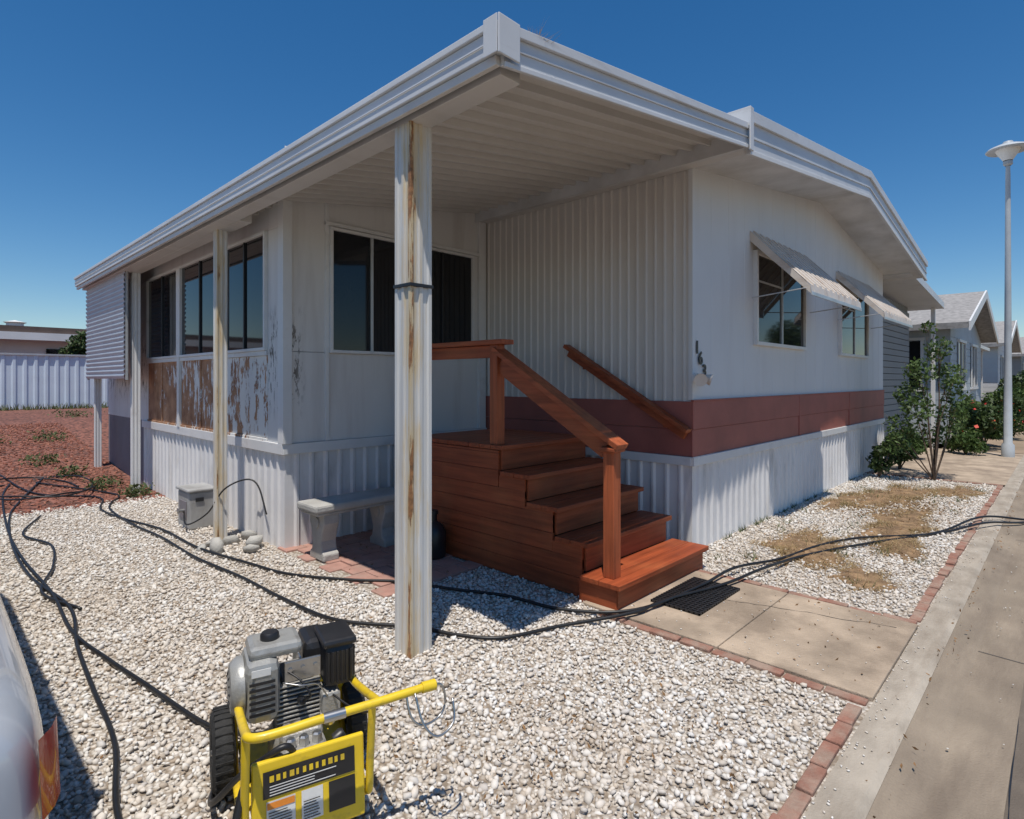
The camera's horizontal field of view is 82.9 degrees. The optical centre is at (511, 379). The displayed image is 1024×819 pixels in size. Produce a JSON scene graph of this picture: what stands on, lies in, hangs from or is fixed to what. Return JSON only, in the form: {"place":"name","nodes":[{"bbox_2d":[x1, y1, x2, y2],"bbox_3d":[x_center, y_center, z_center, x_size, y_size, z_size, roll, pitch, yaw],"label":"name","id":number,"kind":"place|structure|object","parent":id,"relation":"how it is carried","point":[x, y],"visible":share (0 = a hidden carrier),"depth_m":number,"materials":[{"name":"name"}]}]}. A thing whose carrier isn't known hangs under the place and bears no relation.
{"place":"outdoors","nodes":[
{"label":"outdoors","id":0,"kind":"place"},
{"bbox_2d":[0,0,1023,336],"label":"sky","id":1,"kind":"structure","parent":0,"point":[118,117],"materials":[{"name":"blue"}]},
{"bbox_2d":[582,571,917,701],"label":"entrance path","id":2,"kind":"structure","parent":0,"point":[856,651],"depth_m":3.62,"materials":[{"name":"concrete"}]},
{"bbox_2d":[651,577,739,615],"bbox_3d":[1.348,1.568,4.238,0.370,0.016,0.660,0,0,44],"label":"metal door mat","id":3,"kind":"object","parent":2,"relation":"on","point":[700,603],"visible":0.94,"depth_m":4.18,"materials":[{"name":"black metal"}]},
{"bbox_2d":[869,443,1020,810],"bbox_3d":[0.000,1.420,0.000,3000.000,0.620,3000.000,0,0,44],"label":"ground","id":4,"kind":"structure","parent":0,"point":[941,446],"depth_m":9.51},
{"bbox_2d":[0,339,85,353],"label":"walls","id":5,"kind":"structure","parent":4,"relation":"on","point":[24,346],"depth_m":23.96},
{"bbox_2d":[0,473,995,818],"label":"gravel yard","id":6,"kind":"structure","parent":4,"relation":"on","point":[456,807],"depth_m":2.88,"materials":[{"name":"gravel"}]},
{"bbox_2d":[0,596,60,818],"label":"parked van","id":7,"kind":"object","parent":6,"relation":"on","point":[29,773],"visible":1,"depth_m":1.07,"materials":[{"name":"paint"}]},
{"bbox_2d":[8,477,122,818],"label":"supply hose","id":8,"kind":"object","parent":6,"relation":"on","point":[116,761],"visible":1,"depth_m":2.90,"materials":[{"name":"black rubber"}]},
{"bbox_2d":[0,407,164,517],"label":"mulch bed","id":9,"kind":"object","parent":6,"relation":"on","point":[81,427],"visible":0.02,"depth_m":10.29,"materials":[{"name":"wood"}]},
{"bbox_2d":[0,353,107,409],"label":"corrugated fence","id":10,"kind":"object","parent":9,"relation":"on","point":[26,379],"visible":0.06,"depth_m":19.61,"materials":[{"name":"metal"}]},
{"bbox_2d":[0,409,159,498],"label":"weeds","id":11,"kind":"object","parent":9,"relation":"on","point":[129,490],"visible":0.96,"depth_m":9.02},
{"bbox_2d":[94,379,101,466],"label":"column","id":12,"kind":"structure","parent":9,"relation":"on","point":[97,422],"depth_m":9.70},
{"bbox_2d":[130,273,140,492],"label":"column","id":13,"kind":"structure","parent":9,"relation":"on","point":[135,378],"depth_m":8.08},
{"bbox_2d":[1,483,267,736],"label":"outlet hose","id":14,"kind":"object","parent":6,"relation":"on","point":[167,699],"visible":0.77,"depth_m":3.25,"materials":[{"name":"black rubber"}]},
{"bbox_2d":[176,482,212,529],"bbox_3d":[-3.485,1.383,6.346,0.420,0.435,0.360,0,0,44],"label":"utility box","id":15,"kind":"object","parent":6,"relation":"on","point":[195,501],"visible":0.95,"depth_m":6.24,"materials":[{"name":"grey metal"}]},
{"bbox_2d":[213,229,226,539],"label":"column","id":16,"kind":"structure","parent":6,"relation":"on","point":[220,377],"depth_m":5.76,"materials":[{"name":"metal"}]},
{"bbox_2d":[124,214,251,280],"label":"cover beam rear","id":17,"kind":"structure","parent":16,"relation":"on","point":[239,224],"depth_m":6.47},
{"bbox_2d":[196,530,262,553],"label":"broken concrete rocks","id":18,"kind":"object","parent":6,"relation":"on","point":[254,541],"visible":0.94,"depth_m":5.45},
{"bbox_2d":[149,351,474,442],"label":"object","id":19,"kind":"object","parent":6,"relation":"on","point":[321,352],"depth_m":5.89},
{"bbox_2d":[142,420,282,454],"bbox_3d":[-3.821,0.650,7.043,4.690,0.100,0.040,0,0,44],"label":"trim board","id":20,"kind":"object","parent":19,"relation":"attached to","point":[269,447],"visible":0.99,"depth_m":6.30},
{"bbox_2d":[108,282,148,420],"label":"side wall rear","id":21,"kind":"structure","parent":20,"relation":"on","point":[118,397],"depth_m":9.23,"materials":[{"name":"paint"}]},
{"bbox_2d":[109,414,143,483],"bbox_3d":[-6.301,1.075,9.448,2.220,1.050,0.010,0,0,44],"label":"sunroom skirt rear","id":22,"kind":"object","parent":21,"relation":"attached to","point":[119,442],"visible":0.56,"depth_m":9.59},
{"bbox_2d":[124,204,277,290],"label":"side wall","id":23,"kind":"structure","parent":21,"relation":"on","point":[266,219],"depth_m":6.30,"materials":[{"name":"paint"}]},
{"bbox_2d":[147,358,176,362],"bbox_3d":[-4.817,-0.265,8.004,1.400,0.046,0.035,0,0,44],"label":"panel rail","id":24,"kind":"object","parent":20,"relation":"on","point":[163,360],"visible":0.93,"depth_m":7.96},
{"bbox_2d":[146,355,176,359],"bbox_3d":[-4.823,-0.305,7.999,1.400,0.030,0.050,0,0,44],"label":"side window frame","id":25,"kind":"object","parent":24,"relation":"on","point":[163,357],"visible":0.78,"depth_m":7.91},
{"bbox_2d":[149,271,175,357],"bbox_3d":[-4.812,-0.875,8.011,1.380,1.150,0.018,0,0,44],"label":"side window glass","id":26,"kind":"object","parent":25,"relation":"on","point":[169,314],"visible":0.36,"depth_m":7.99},
{"bbox_2d":[149,362,176,422],"bbox_3d":[-4.811,0.165,8.011,1.400,0.810,0.016,0,0,44],"label":"rusted panel","id":27,"kind":"object","parent":24,"relation":"attached to","point":[169,391],"visible":0.94,"depth_m":7.96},
{"bbox_2d":[180,424,212,431],"bbox_3d":[-3.741,0.586,6.974,1.420,0.028,0.030,0,0,44],"label":"panel base","id":28,"kind":"object","parent":20,"relation":"on","point":[197,428],"visible":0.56,"depth_m":7.02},
{"bbox_2d":[182,359,212,428],"bbox_3d":[-3.737,0.165,6.979,1.420,0.810,0.016,0,0,44],"label":"rusted panel","id":29,"kind":"object","parent":28,"relation":"on","point":[190,393],"visible":0.56,"depth_m":7.08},
{"bbox_2d":[180,355,212,360],"bbox_3d":[-3.743,-0.265,6.972,1.420,0.046,0.035,0,0,44],"label":"panel rail","id":30,"kind":"object","parent":29,"relation":"on","point":[206,357],"visible":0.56,"depth_m":7.01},
{"bbox_2d":[179,352,212,356],"bbox_3d":[-3.748,-0.305,6.966,1.420,0.030,0.050,0,0,44],"label":"side window frame","id":31,"kind":"object","parent":30,"relation":"on","point":[198,354],"visible":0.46,"depth_m":6.95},
{"bbox_2d":[182,256,212,354],"bbox_3d":[-3.737,-0.875,6.978,1.400,1.150,0.018,0,0,44],"label":"side window glass","id":32,"kind":"object","parent":31,"relation":"on","point":[190,309],"visible":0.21,"depth_m":7.07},
{"bbox_2d":[144,427,284,547],"bbox_3d":[-3.821,1.150,7.057,4.650,0.900,0.020,0,0,44],"label":"skirting","id":33,"kind":"object","parent":20,"relation":"attached to","point":[172,461],"visible":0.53,"depth_m":6.24,"materials":[{"name":"metal"}]},
{"bbox_2d":[227,432,267,440],"bbox_3d":[-2.783,0.586,6.052,1.080,0.028,0.030,0,0,44],"label":"panel base","id":34,"kind":"object","parent":20,"relation":"on","point":[248,436],"visible":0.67,"depth_m":5.98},
{"bbox_2d":[227,356,267,437],"bbox_3d":[-2.778,0.165,6.057,1.080,0.810,0.016,0,0,44],"label":"rusted panel","id":35,"kind":"object","parent":34,"relation":"on","point":[247,395],"visible":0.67,"depth_m":5.99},
{"bbox_2d":[227,351,267,357],"bbox_3d":[-2.784,-0.265,6.050,1.080,0.046,0.035,0,0,44],"label":"panel rail","id":36,"kind":"object","parent":35,"relation":"on","point":[249,354],"visible":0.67,"depth_m":5.97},
{"bbox_2d":[227,347,267,353],"bbox_3d":[-2.790,-0.305,6.045,1.080,0.030,0.050,0,0,44],"label":"side window frame","id":37,"kind":"object","parent":36,"relation":"on","point":[248,350],"visible":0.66,"depth_m":5.91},
{"bbox_2d":[227,236,262,350],"bbox_3d":[-2.779,-0.875,6.056,1.060,1.150,0.018,0,0,44],"label":"side window glass","id":38,"kind":"object","parent":37,"relation":"on","point":[254,293],"visible":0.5,"depth_m":6.02,"materials":[{"name":"glass"}]},
{"bbox_2d":[263,233,267,346],"bbox_3d":[-2.411,-0.875,5.681,0.030,1.110,0.050,0,0,44],"label":"side window frame","id":39,"kind":"object","parent":37,"relation":"on","point":[265,290],"visible":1,"depth_m":5.66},
{"bbox_2d":[268,227,277,442],"bbox_3d":[-2.264,-0.429,5.566,0.340,2.058,0.012,0,0,44],"label":"side wall corner","id":40,"kind":"object","parent":20,"relation":"on","point":[272,335],"visible":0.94,"depth_m":5.59,"materials":[{"name":"paint"}]},
{"bbox_2d":[278,200,291,443],"bbox_3d":[-2.138,-0.550,5.460,0.110,2.300,0.090,0,0,44],"label":"corner post","id":41,"kind":"object","parent":20,"relation":"on","point":[284,322],"visible":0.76,"depth_m":5.42,"materials":[{"name":"paint"}]},
{"bbox_2d":[283,428,486,454],"bbox_3d":[-1.232,0.651,6.366,0.040,0.098,2.628,0,0,44],"label":"sill board front","id":42,"kind":"object","parent":20,"relation":"attached to","point":[307,447],"visible":0.65,"depth_m":5.83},
{"bbox_2d":[292,352,476,442],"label":"wall front","id":43,"kind":"structure","parent":42,"relation":"on","point":[361,395],"depth_m":6.04,"materials":[{"name":"paint"}]},
{"bbox_2d":[285,146,476,351],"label":"wall front","id":44,"kind":"structure","parent":43,"relation":"on","point":[457,230],"depth_m":5.69,"materials":[{"name":"paint"}]},
{"bbox_2d":[324,203,328,440],"bbox_3d":[-1.836,-0.575,5.745,0.030,2.350,0.040,0,0,44],"label":"panel joint","id":45,"kind":"object","parent":44,"relation":"attached to","point":[326,352],"visible":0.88,"depth_m":5.73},
{"bbox_2d":[329,229,333,349],"bbox_3d":[-1.796,-0.895,5.755,0.050,1.190,0.030,0,0,44],"label":"front window frame","id":46,"kind":"object","parent":44,"relation":"attached to","point":[331,289],"visible":1,"depth_m":5.74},
{"bbox_2d":[334,231,470,351],"bbox_3d":[-1.153,-0.895,6.448,0.018,1.230,1.900,0,0,44],"label":"front window glass","id":47,"kind":"object","parent":44,"relation":"attached to","point":[352,292],"visible":0.57,"depth_m":6.18,"materials":[{"name":"glass"}]},
{"bbox_2d":[477,222,485,427],"bbox_3d":[-0.384,-0.725,7.242,0.050,2.650,0.110,0,0,44],"label":"corner post","id":48,"kind":"object","parent":42,"relation":"on","point":[481,323],"visible":0.76,"depth_m":7.21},
{"bbox_2d":[285,444,394,547],"bbox_3d":[-1.230,1.150,6.383,0.020,0.900,2.600,0,0,44],"label":"skirting","id":49,"kind":"object","parent":19,"relation":"attached to","point":[312,475],"visible":0.34,"depth_m":5.83,"materials":[{"name":"metal"}]},
{"bbox_2d":[207,620,455,818],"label":"pressure washer","id":50,"kind":"object","parent":6,"relation":"on","point":[302,757],"visible":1,"depth_m":2.09,"materials":[{"name":"metal"}]},
{"bbox_2d":[278,529,483,597],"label":"paver patio","id":51,"kind":"structure","parent":6,"relation":"on","point":[381,560],"depth_m":5.03,"materials":[{"name":"brick"}]},
{"bbox_2d":[297,487,394,561],"bbox_3d":[-1.451,1.335,5.417,0.360,0.510,1.000,0,0,44],"label":"concrete bench","id":52,"kind":"object","parent":51,"relation":"on","point":[323,512],"visible":0.98,"depth_m":5.20,"materials":[{"name":"concrete"}]},
{"bbox_2d":[395,120,431,658],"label":"corner column","id":53,"kind":"structure","parent":6,"relation":"on","point":[413,398],"depth_m":3.38,"materials":[{"name":"metal"}]},
{"bbox_2d":[82,56,519,290],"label":"cover beam","id":54,"kind":"structure","parent":53,"relation":"on","point":[487,86],"depth_m":3.90,"materials":[{"name":"metal"}]},
{"bbox_2d":[252,74,716,214],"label":"cover pans","id":55,"kind":"object","parent":53,"relation":"on","point":[526,137],"visible":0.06,"depth_m":4.76,"materials":[{"name":"metal"}]},
{"bbox_2d":[86,271,127,379],"bbox_3d":[-6.187,-0.767,8.816,2.480,1.534,0.053,0,0,44],"label":"shade panel","id":56,"kind":"object","parent":55,"relation":"attached to","point":[105,325],"visible":0.98,"depth_m":8.61,"materials":[{"name":"metal"}]},
{"bbox_2d":[0,474,1023,613],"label":"garden hose","id":57,"kind":"object","parent":6,"relation":"on","point":[507,595],"visible":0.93,"depth_m":4.71,"materials":[{"name":"black rubber"}]},
{"bbox_2d":[24,478,1021,818],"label":"leaf litter","id":58,"kind":"object","parent":6,"relation":"on","point":[606,650],"visible":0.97,"depth_m":3.11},
{"bbox_2d":[36,482,1023,639],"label":"pressure hose","id":59,"kind":"object","parent":6,"relation":"on","point":[478,637],"visible":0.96,"depth_m":4.27,"materials":[{"name":"black rubber"}]},
{"bbox_2d":[432,339,708,609],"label":"wooden entry stairs","id":60,"kind":"structure","parent":6,"relation":"on","point":[558,511],"depth_m":4.80,"materials":[{"name":"brown wood"}]},
{"bbox_2d":[598,472,1002,818],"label":"brick edging","id":61,"kind":"object","parent":6,"relation":"on","point":[803,792],"visible":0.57,"depth_m":3.15,"materials":[{"name":"brick"}]},
{"bbox_2d":[705,475,1003,606],"bbox_3d":[4.475,1.600,7.037,1.900,0.001,6.350,0,0,44],"label":"gravel strip","id":62,"kind":"object","parent":4,"relation":"on","point":[869,567],"visible":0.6,"depth_m":5.54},
{"bbox_2d":[761,529,847,569],"bbox_3d":[2.795,1.586,5.561,0.794,0.023,1.455,0,0,13],"label":"dirt patch","id":63,"kind":"object","parent":62,"relation":"on","point":[802,542],"visible":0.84,"depth_m":5.47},
{"bbox_2d":[703,474,986,586],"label":"weeds","id":64,"kind":"object","parent":62,"relation":"on","point":[792,506],"visible":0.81,"depth_m":6.40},
{"bbox_2d":[827,566,896,591],"bbox_3d":[2.781,1.586,4.657,0.554,0.022,0.548,0,0,-16],"label":"dirt patch","id":65,"kind":"object","parent":62,"relation":"on","point":[851,573],"visible":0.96,"depth_m":4.62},
{"bbox_2d":[750,480,990,593],"bbox_3d":[4.345,1.571,6.820,1.745,0.042,6.170,0,0,44],"label":"dry grass patch","id":66,"kind":"object","parent":62,"relation":"on","point":[884,548],"visible":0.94,"depth_m":6.00,"materials":[{"name":"plant"}]},
{"bbox_2d":[865,443,899,477],"bbox_3d":[6.069,1.309,9.473,0.434,0.599,0.440,0,0,-18],"label":"green shrub","id":67,"kind":"object","parent":62,"relation":"on","point":[879,464],"visible":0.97,"depth_m":9.45,"materials":[{"name":"green plant"}]},
{"bbox_2d":[854,508,929,550],"bbox_3d":[4.239,1.586,6.383,0.666,0.023,2.544,0,0,44],"label":"dirt patch","id":68,"kind":"object","parent":62,"relation":"on","point":[899,527],"visible":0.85,"depth_m":6.25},
{"bbox_2d":[881,319,975,480],"bbox_3d":[6.659,0.317,9.267,1.602,2.581,0.941,0,0,-6],"label":"young shrub tree","id":69,"kind":"object","parent":62,"relation":"on","point":[948,381],"visible":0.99,"depth_m":9.21,"materials":[{"name":"green plant"}]},
{"bbox_2d":[803,455,1023,818],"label":"curb","id":70,"kind":"structure","parent":4,"relation":"on","point":[853,796],"depth_m":2.92,"materials":[{"name":"concrete"}]},
{"bbox_2d":[909,323,979,443],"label":"walls","id":71,"kind":"structure","parent":4,"relation":"on","point":[972,333],"depth_m":14.96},
{"bbox_2d":[908,329,980,415],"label":"lap boards","id":72,"kind":"object","parent":71,"relation":"attached to","point":[949,333],"visible":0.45,"depth_m":14.89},
{"bbox_2d":[908,291,996,342],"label":"roof","id":73,"kind":"structure","parent":71,"relation":"on","point":[957,311],"depth_m":15.62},
{"bbox_2d":[983,346,1003,396],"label":"walls","id":74,"kind":"structure","parent":4,"relation":"on","point":[992,368],"depth_m":24.80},
{"bbox_2d":[983,346,1003,395],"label":"lap boards","id":75,"kind":"object","parent":74,"relation":"attached to","point":[991,375],"visible":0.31,"depth_m":24.77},
{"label":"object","id":76,"kind":"object","parent":4,"relation":"on","visible":0},
{"bbox_2d":[586,455,691,541],"bbox_3d":[0.663,1.200,6.354,2.790,0.800,0.020,0,0,44],"label":"skirt side","id":77,"kind":"object","parent":76,"relation":"attached to","point":[667,489],"visible":0.14,"depth_m":5.55,"materials":[{"name":"metal"}]},
{"bbox_2d":[475,139,921,281],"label":"roof slab","id":78,"kind":"structure","parent":76,"relation":"on","point":[857,218],"depth_m":6.62,"materials":[{"name":"metal"}]},
{"bbox_2d":[484,150,744,223],"bbox_3d":[0.832,-2.010,6.111,3.250,0.100,0.105,0,0,44],"label":"house ledger","id":79,"kind":"object","parent":78,"relation":"on","point":[710,161],"visible":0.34,"depth_m":5.82,"materials":[{"name":"metal"}]},
{"bbox_2d":[500,40,748,147],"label":"front fascia","id":80,"kind":"structure","parent":78,"relation":"attached to","point":[554,71],"depth_m":3.43,"materials":[{"name":"metal"}]},
{"bbox_2d":[76,55,499,289],"bbox_3d":[-3.623,-1.514,6.166,9.870,0.047,0.030,0,0,44],"label":"side gutter bottom","id":81,"kind":"object","parent":80,"relation":"attached to","point":[467,76],"visible":1,"depth_m":3.71,"materials":[{"name":"metal"}]},
{"bbox_2d":[75,28,501,286],"bbox_3d":[-3.632,-1.595,6.164,9.920,0.110,0.045,0,0,44],"label":"side gutter","id":82,"kind":"object","parent":81,"relation":"on","point":[470,61],"visible":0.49,"depth_m":3.75,"materials":[{"name":"metal"}]},
{"bbox_2d":[74,45,482,283],"bbox_3d":[-3.651,-1.595,6.145,9.920,0.010,0.005,0,0,44],"label":"side gutter bead","id":83,"kind":"object","parent":82,"relation":"attached to","point":[449,65],"visible":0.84,"depth_m":3.77,"materials":[{"name":"metal"}]},
{"bbox_2d":[74,20,497,279],"bbox_3d":[-3.637,-1.670,6.159,9.920,0.036,0.060,0,0,44],"label":"side gutter lip","id":84,"kind":"object","parent":82,"relation":"on","point":[466,40],"visible":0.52,"depth_m":3.74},
{"bbox_2d":[498,12,519,63],"bbox_3d":[-0.014,-1.607,2.728,0.011,0.185,0.145,0,0,44],"label":"gutter corner cap","id":85,"kind":"object","parent":80,"relation":"attached to","point":[509,38],"visible":1,"depth_m":2.72,"materials":[{"name":"metal"}]},
{"bbox_2d":[504,61,748,147],"bbox_3d":[0.974,-1.717,3.786,0.013,0.477,2.910,0,0,44],"label":"front fascia drip","id":86,"kind":"object","parent":80,"relation":"attached to","point":[530,72],"visible":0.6,"depth_m":3.36,"materials":[{"name":"metal"}]},
{"bbox_2d":[520,28,748,129],"bbox_3d":[0.977,-1.886,3.784,0.020,0.500,2.910,0,0,44],"label":"front fascia lip","id":87,"kind":"object","parent":80,"relation":"attached to","point":[531,38],"visible":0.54,"depth_m":3.42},
{"bbox_2d":[745,125,925,280],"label":"gable fascia","id":88,"kind":"structure","parent":78,"relation":"attached to","point":[762,134],"depth_m":6.34,"materials":[{"name":"metal"}]},
{"bbox_2d":[749,150,926,280],"bbox_3d":[4.871,-2.156,7.843,0.013,0.620,8.340,0,0,44],"label":"gable fascia drip","id":89,"kind":"object","parent":88,"relation":"attached to","point":[780,163],"visible":0.92,"depth_m":6.40},
{"bbox_2d":[754,112,927,266],"bbox_3d":[4.875,-2.453,7.839,0.024,0.675,8.340,0,0,44],"label":"gable fascia cap","id":90,"kind":"object","parent":88,"relation":"attached to","point":[767,124],"visible":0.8,"depth_m":6.41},
{"bbox_2d":[692,423,883,544],"bbox_3d":[4.333,1.200,8.145,0.020,0.800,7.650,0,0,44],"label":"skirt front","id":91,"kind":"object","parent":76,"relation":"attached to","point":[729,495],"visible":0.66,"depth_m":6.81,"materials":[{"name":"metal"}]},
{"bbox_2d":[691,418,884,466],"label":"band trim","id":92,"kind":"structure","parent":76,"relation":"attached to","point":[717,456],"depth_m":6.75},
{"bbox_2d":[486,417,690,456],"bbox_3d":[0.665,0.589,6.356,2.790,0.252,0.014,0,0,44],"label":"band side","id":93,"kind":"object","parent":92,"relation":"attached to","point":[666,441],"visible":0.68,"depth_m":5.78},
{"bbox_2d":[586,447,690,465],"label":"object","id":94,"kind":"structure","parent":93,"relation":"attached to","point":[660,458],"depth_m":5.63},
{"bbox_2d":[691,391,883,429],"bbox_3d":[4.327,0.330,8.137,0.022,0.260,7.670,0,0,44],"label":"siding panel","id":95,"kind":"object","parent":92,"relation":"attached to","point":[709,414],"visible":0.95,"depth_m":6.75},
{"bbox_2d":[691,390,884,401],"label":"sill top","id":96,"kind":"structure","parent":95,"relation":"on","point":[777,396],"depth_m":6.76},
{"bbox_2d":[695,168,882,399],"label":"gable wall","id":97,"kind":"structure","parent":96,"relation":"on","point":[730,214],"depth_m":6.57,"materials":[{"name":"paint"}]},
{"bbox_2d":[486,170,690,400],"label":"side wall","id":98,"kind":"structure","parent":97,"relation":"attached to","point":[601,279],"depth_m":6.12,"materials":[{"name":"white"}]},
{"bbox_2d":[486,396,690,427],"bbox_3d":[0.662,0.330,6.353,2.790,0.260,0.022,0,0,44],"label":"band side","id":99,"kind":"object","parent":97,"relation":"attached to","point":[616,412],"visible":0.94,"depth_m":6.00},
{"bbox_2d":[688,168,694,399],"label":"corner trim","id":100,"kind":"structure","parent":97,"relation":"attached to","point":[691,280],"depth_m":5.39,"materials":[{"name":"paint"}]},
{"bbox_2d":[759,255,802,346],"bbox_3d":[3.258,-0.915,7.028,0.018,1.030,1.650,0,0,44],"label":"bedroom window glass","id":101,"kind":"object","parent":97,"relation":"attached to","point":[769,313],"visible":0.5,"depth_m":6.95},
{"bbox_2d":[751,231,860,307],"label":"awning slats","id":102,"kind":"object","parent":97,"relation":"attached to","point":[815,276],"visible":1,"depth_m":6.66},
{"bbox_2d":[838,353,868,358],"bbox_3d":[5.539,-0.390,9.378,0.050,0.040,1.680,0,0,44],"label":"side window frame","id":103,"kind":"object","parent":97,"relation":"attached to","point":[852,355],"visible":1,"depth_m":9.20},
{"bbox_2d":[842,297,866,355],"bbox_3d":[5.528,-0.885,9.389,0.018,1.010,1.660,0,0,44],"label":"side window glass","id":104,"kind":"object","parent":103,"relation":"attached to","point":[848,336],"visible":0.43,"depth_m":9.49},
{"bbox_2d":[838,271,911,324],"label":"awning slats","id":105,"kind":"object","parent":97,"relation":"attached to","point":[889,309],"visible":1,"depth_m":9.04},
{"bbox_2d":[691,405,883,456],"bbox_3d":[4.324,0.589,8.140,0.014,0.252,7.670,0,0,44],"label":"siding panel","id":106,"kind":"object","parent":92,"relation":"attached to","point":[704,441],"visible":0.95,"depth_m":6.77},
{"bbox_2d":[869,448,1023,484],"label":"driveway","id":107,"kind":"structure","parent":0,"point":[992,467],"depth_m":10.55,"materials":[{"name":"concrete"}]},
{"bbox_2d":[883,272,943,447],"bbox_3d":[5.111,-0.260,15.491,9.900,3.720,3.980,0,0,44],"label":"carport cover","id":108,"kind":"object","parent":107,"relation":"on","point":[904,296],"visible":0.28,"depth_m":12.41,"materials":[{"name":"metal"}]},
{"bbox_2d":[943,423,989,453],"bbox_3d":[9.748,1.272,12.468,0.837,0.671,0.699,0,0,44],"label":"green shrub","id":109,"kind":"object","parent":107,"relation":"on","point":[965,441],"visible":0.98,"depth_m":12.35,"materials":[{"name":"green plant"}]},
{"bbox_2d":[985,140,1023,456],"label":"street lamp","id":110,"kind":"object","parent":107,"relation":"on","point":[1006,152],"visible":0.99,"depth_m":11.98,"materials":[{"name":"metal"}]},
{"bbox_2d":[950,423,1023,453],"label":"planting bed","id":111,"kind":"object","parent":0,"point":[994,445],"visible":0.33,"depth_m":14.28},
{"bbox_2d":[949,403,1016,442],"bbox_3d":[10.714,1.056,13.207,1.271,1.106,0.977,0,0,-9],"label":"flowering shrub","id":112,"kind":"object","parent":111,"relation":"on","point":[989,420],"visible":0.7,"depth_m":13.07,"materials":[{"name":"green plant"}]},
{"bbox_2d":[1003,685,1023,818],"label":"road","id":113,"kind":"structure","parent":0,"point":[1016,809],"depth_m":2.42,"materials":[{"name":"asphalt"}]},
{"bbox_2d":[866,479,1023,818],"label":"road gutter","id":114,"kind":"object","parent":113,"relation":"on","point":[967,718],"depth_m":2.85,"materials":[{"name":"concrete"}]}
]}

